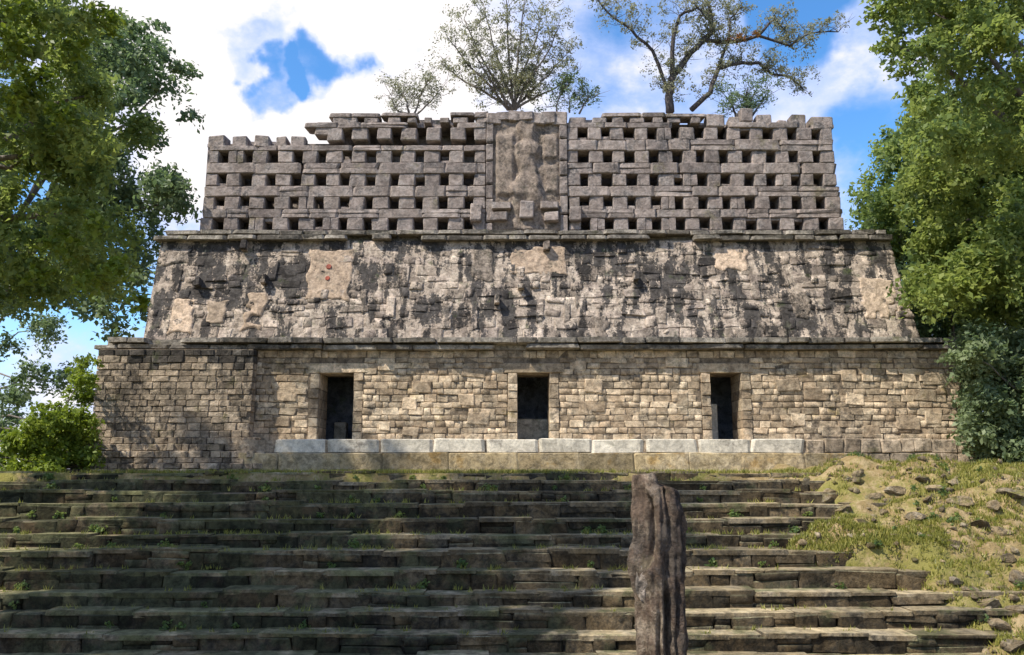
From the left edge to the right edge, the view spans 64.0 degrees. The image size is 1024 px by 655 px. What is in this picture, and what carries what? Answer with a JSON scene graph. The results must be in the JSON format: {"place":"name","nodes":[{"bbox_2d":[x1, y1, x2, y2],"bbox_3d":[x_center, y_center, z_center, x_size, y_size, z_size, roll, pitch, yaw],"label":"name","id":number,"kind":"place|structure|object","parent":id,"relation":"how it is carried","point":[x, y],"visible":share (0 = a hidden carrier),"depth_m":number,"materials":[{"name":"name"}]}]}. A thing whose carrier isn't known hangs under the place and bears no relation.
{"place":"outdoors","nodes":[
{"label":"outdoors","id":0,"kind":"place"},
{"bbox_2d":[0,455,1023,654],"bbox_3d":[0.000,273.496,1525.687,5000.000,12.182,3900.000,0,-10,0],"label":"ground","id":1,"kind":"structure","parent":0,"point":[864,556],"depth_m":15.09,"materials":[{"name":"beige soil"}]},
{"bbox_2d":[0,400,67,472],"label":"sunlit shrub","id":2,"kind":"object","parent":1,"relation":"on","point":[26,440],"visible":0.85,"depth_m":18.34,"materials":[{"name":"green plant"}]},
{"bbox_2d":[0,250,85,443],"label":"thin tree","id":3,"kind":"object","parent":1,"relation":"on","point":[14,396],"visible":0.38,"depth_m":29.70,"materials":[{"name":"green plant"}]},
{"bbox_2d":[16,352,105,470],"bbox_3d":[-10.773,2.243,19.923,3.195,3.199,1.936,-10,-14,44],"label":"sunlit shrub","id":4,"kind":"object","parent":1,"relation":"on","point":[75,429],"visible":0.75,"depth_m":19.17,"materials":[{"name":"green plant"}]},
{"bbox_2d":[0,0,167,320],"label":"broadleaf tree","id":5,"kind":"object","parent":1,"relation":"on","point":[73,151],"visible":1,"depth_m":14.07,"materials":[{"name":"green plant"}]},
{"bbox_2d":[0,4,205,341],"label":"dark tree","id":6,"kind":"object","parent":1,"relation":"on","point":[134,67],"visible":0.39,"depth_m":23.63,"materials":[{"name":"green plant"}]},
{"bbox_2d":[0,471,1023,654],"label":"stone staircase","id":7,"kind":"structure","parent":1,"relation":"on","point":[250,575],"depth_m":13.24,"materials":[{"name":"grey stone"}]},
{"bbox_2d":[0,467,940,634],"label":"step weeds","id":8,"kind":"object","parent":7,"relation":"on","point":[455,586],"visible":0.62,"depth_m":15.41,"materials":[{"name":"green plant"}]},
{"bbox_2d":[824,488,835,491],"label":"rock","id":9,"kind":"object","parent":7,"relation":"on","point":[828,490],"visible":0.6,"depth_m":15.88,"materials":[{"name":"stone"}]},
{"bbox_2d":[960,585,979,591],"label":"rock","id":10,"kind":"object","parent":7,"relation":"on","point":[964,588],"visible":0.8,"depth_m":12.85,"materials":[{"name":"stone"}]},
{"bbox_2d":[8,450,1023,630],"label":"ferns","id":11,"kind":"object","parent":1,"relation":"on","point":[50,476],"visible":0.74,"depth_m":14.67,"materials":[{"name":"green plant"}]},
{"bbox_2d":[66,108,975,472],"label":"maya temple","id":12,"kind":"structure","parent":1,"relation":"on","point":[546,290],"depth_m":21.38,"materials":[{"name":"stone"}]},
{"bbox_2d":[374,59,455,114],"bbox_3d":[-2.906,-7.192,24.704,2.444,1.903,1.772,0,-10,0],"label":"wiry sapling","id":13,"kind":"object","parent":12,"relation":"on","point":[427,78],"visible":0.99,"depth_m":24.53,"materials":[{"name":"green plant"}]},
{"bbox_2d":[423,0,591,111],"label":"domed tree","id":14,"kind":"object","parent":12,"relation":"on","point":[519,84],"visible":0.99,"depth_m":24.61,"materials":[{"name":"green plant"}]},
{"bbox_2d":[532,68,609,114],"bbox_3d":[1.718,-7.022,24.551,2.393,1.468,1.374,0,-10,0],"label":"weedy sapling","id":15,"kind":"object","parent":12,"relation":"on","point":[563,88],"visible":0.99,"depth_m":24.44,"materials":[{"name":"green plant"}]},
{"bbox_2d":[584,0,853,112],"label":"crooked tree","id":16,"kind":"object","parent":12,"relation":"on","point":[668,87],"visible":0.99,"depth_m":24.84,"materials":[{"name":"green plant"}]},
{"bbox_2d":[711,72,780,117],"bbox_3d":[6.967,-6.916,24.438,2.028,1.478,1.581,0,-10,0],"label":"leafy sapling","id":17,"kind":"object","parent":12,"relation":"on","point":[747,101],"visible":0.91,"depth_m":24.42,"materials":[{"name":"green plant"}]},
{"bbox_2d":[627,473,688,654],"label":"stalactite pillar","id":18,"kind":"structure","parent":1,"relation":"on","point":[656,560],"depth_m":7.93,"materials":[{"name":"stone"}]},
{"bbox_2d":[822,494,833,503],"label":"rock","id":19,"kind":"object","parent":1,"relation":"on","point":[826,498],"visible":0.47,"depth_m":15.73,"materials":[{"name":"stone"}]},
{"bbox_2d":[835,504,852,512],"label":"rock","id":20,"kind":"object","parent":1,"relation":"on","point":[843,508],"visible":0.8,"depth_m":15.03,"materials":[{"name":"stone"}]},
{"bbox_2d":[850,476,864,483],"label":"rock","id":21,"kind":"object","parent":1,"relation":"on","point":[857,480],"visible":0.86,"depth_m":15.97,"materials":[{"name":"stone"}]},
{"bbox_2d":[856,518,869,523],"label":"rock","id":22,"kind":"object","parent":1,"relation":"on","point":[861,520],"visible":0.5,"depth_m":14.63,"materials":[{"name":"stone"}]},
{"bbox_2d":[865,493,883,499],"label":"rock","id":23,"kind":"object","parent":1,"relation":"on","point":[876,496],"visible":0.93,"depth_m":15.58,"materials":[{"name":"stone"}]},
{"bbox_2d":[879,509,887,514],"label":"rock","id":24,"kind":"object","parent":1,"relation":"on","point":[882,511],"visible":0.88,"depth_m":15.12,"materials":[{"name":"stone"}]},
{"bbox_2d":[883,486,905,495],"bbox_3d":[7.306,3.130,15.666,0.393,0.192,0.223,5,-17,-6],"label":"rock","id":25,"kind":"object","parent":1,"relation":"on","point":[897,490],"visible":1,"depth_m":15.59,"materials":[{"name":"stone"}]},
{"bbox_2d":[767,452,1023,654],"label":"grass","id":26,"kind":"structure","parent":1,"relation":"on","point":[901,535],"depth_m":14.19,"materials":[{"name":"green plant"}]},
{"bbox_2d":[798,455,1023,653],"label":"rubble","id":27,"kind":"object","parent":1,"relation":"on","point":[870,545],"visible":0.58,"depth_m":14.50,"materials":[{"name":"stone"}]},
{"bbox_2d":[903,512,925,520],"bbox_3d":[7.207,3.379,14.597,0.309,0.206,0.504,1,-10,-7],"label":"rock","id":28,"kind":"object","parent":1,"relation":"on","point":[917,516],"visible":0.82,"depth_m":14.44,"materials":[{"name":"stone"}]},
{"bbox_2d":[915,475,930,483],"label":"rock","id":29,"kind":"object","parent":1,"relation":"on","point":[923,478],"visible":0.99,"depth_m":15.61,"materials":[{"name":"stone"}]},
{"bbox_2d":[922,496,931,502],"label":"rock","id":30,"kind":"object","parent":1,"relation":"on","point":[928,499],"visible":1,"depth_m":15.06,"materials":[{"name":"stone"}]},
{"bbox_2d":[843,118,1014,339],"bbox_3d":[14.746,-1.814,28.037,7.485,13.261,5.687,0,-10,0],"label":"leaning tree","id":31,"kind":"object","parent":1,"relation":"on","point":[875,211],"visible":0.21,"depth_m":27.90,"materials":[{"name":"green plant"}]},
{"bbox_2d":[924,485,942,491],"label":"rock","id":32,"kind":"object","parent":1,"relation":"on","point":[932,488],"visible":0.97,"depth_m":15.29,"materials":[{"name":"stone"}]},
{"bbox_2d":[856,0,1023,182],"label":"overhanging tree","id":33,"kind":"object","parent":1,"relation":"on","point":[981,28],"visible":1,"depth_m":15.02,"materials":[{"name":"green plant"}]},
{"bbox_2d":[881,67,1023,345],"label":"broad crowned tree","id":34,"kind":"object","parent":1,"relation":"on","point":[964,257],"visible":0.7,"depth_m":20.30,"materials":[{"name":"green plant"}]},
{"bbox_2d":[948,478,958,485],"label":"rock","id":35,"kind":"object","parent":1,"relation":"on","point":[952,481],"visible":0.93,"depth_m":15.53,"materials":[{"name":"stone"}]},
{"bbox_2d":[948,540,962,545],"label":"rock","id":36,"kind":"object","parent":1,"relation":"on","point":[957,542],"visible":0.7,"depth_m":13.68,"materials":[{"name":"stone"}]},
{"bbox_2d":[949,576,963,584],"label":"rock","id":37,"kind":"object","parent":1,"relation":"on","point":[953,580],"visible":0.93,"depth_m":12.91,"materials":[{"name":"stone"}]},
{"bbox_2d":[895,253,1023,458],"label":"shaded tree","id":38,"kind":"object","parent":1,"relation":"on","point":[941,332],"visible":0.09,"depth_m":25.43,"materials":[{"name":"green plant"}]},
{"bbox_2d":[946,495,973,507],"bbox_3d":[8.215,3.228,15.095,0.446,0.238,0.318,-6,-17,10],"label":"rock","id":39,"kind":"object","parent":1,"relation":"on","point":[964,501],"visible":0.8,"depth_m":14.98,"materials":[{"name":"stone"}]},
{"bbox_2d":[934,318,1023,463],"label":"grey green bush","id":40,"kind":"object","parent":1,"relation":"on","point":[990,424],"visible":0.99,"depth_m":18.96,"materials":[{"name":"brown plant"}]},
{"bbox_2d":[968,520,989,529],"bbox_3d":[8.121,3.439,14.232,0.312,0.160,0.401,-4,-20,42],"label":"rock","id":41,"kind":"object","parent":1,"relation":"on","point":[983,523],"visible":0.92,"depth_m":14.13,"materials":[{"name":"stone"}]},
{"bbox_2d":[977,598,1000,607],"bbox_3d":[7.283,4.253,12.609,0.444,0.180,0.273,-8,-23,24],"label":"rock","id":42,"kind":"object","parent":1,"relation":"on","point":[992,602],"visible":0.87,"depth_m":12.52,"materials":[{"name":"stone"}]},
{"bbox_2d":[982,500,999,510],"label":"rock","id":43,"kind":"object","parent":1,"relation":"on","point":[995,504],"visible":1,"depth_m":14.61,"materials":[{"name":"stone"}]},
{"bbox_2d":[987,618,1010,630],"bbox_3d":[7.172,4.392,12.139,0.279,0.174,0.346,13,-9,-16],"label":"rock","id":44,"kind":"object","parent":1,"relation":"on","point":[1000,624],"visible":0.97,"depth_m":12.05,"materials":[{"name":"stone"}]},
{"bbox_2d":[989,526,1012,535],"bbox_3d":[8.380,3.519,14.122,0.441,0.157,0.155,3,-18,26],"label":"rock","id":45,"kind":"object","parent":1,"relation":"on","point":[1000,531],"visible":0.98,"depth_m":14.06,"materials":[{"name":"stone"}]},
{"bbox_2d":[996,553,1015,562],"bbox_3d":[8.121,3.832,13.553,0.325,0.180,0.209,-9,-8,-7],"label":"rock","id":46,"kind":"object","parent":1,"relation":"on","point":[1009,557],"visible":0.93,"depth_m":13.48,"materials":[{"name":"stone"}]},
{"bbox_2d":[995,487,1023,497],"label":"rock","id":47,"kind":"object","parent":1,"relation":"on","point":[1017,493],"visible":0.93,"depth_m":14.72,"materials":[{"name":"stone"}]},
{"bbox_2d":[1001,639,1023,653],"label":"rock","id":48,"kind":"object","parent":1,"relation":"on","point":[1012,646],"visible":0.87,"depth_m":11.47,"materials":[{"name":"stone"}]},
{"bbox_2d":[1005,605,1023,614],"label":"rock","id":49,"kind":"object","parent":1,"relation":"on","point":[1018,609],"visible":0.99,"depth_m":12.25,"materials":[{"name":"stone"}]},
{"bbox_2d":[1008,569,1023,583],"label":"rock","id":50,"kind":"object","parent":1,"relation":"on","point":[1016,575],"visible":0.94,"depth_m":13.05,"materials":[{"name":"stone"}]},
{"bbox_2d":[0,0,1023,462],"label":"sky","id":51,"kind":"structure","parent":0,"point":[271,68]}
]}

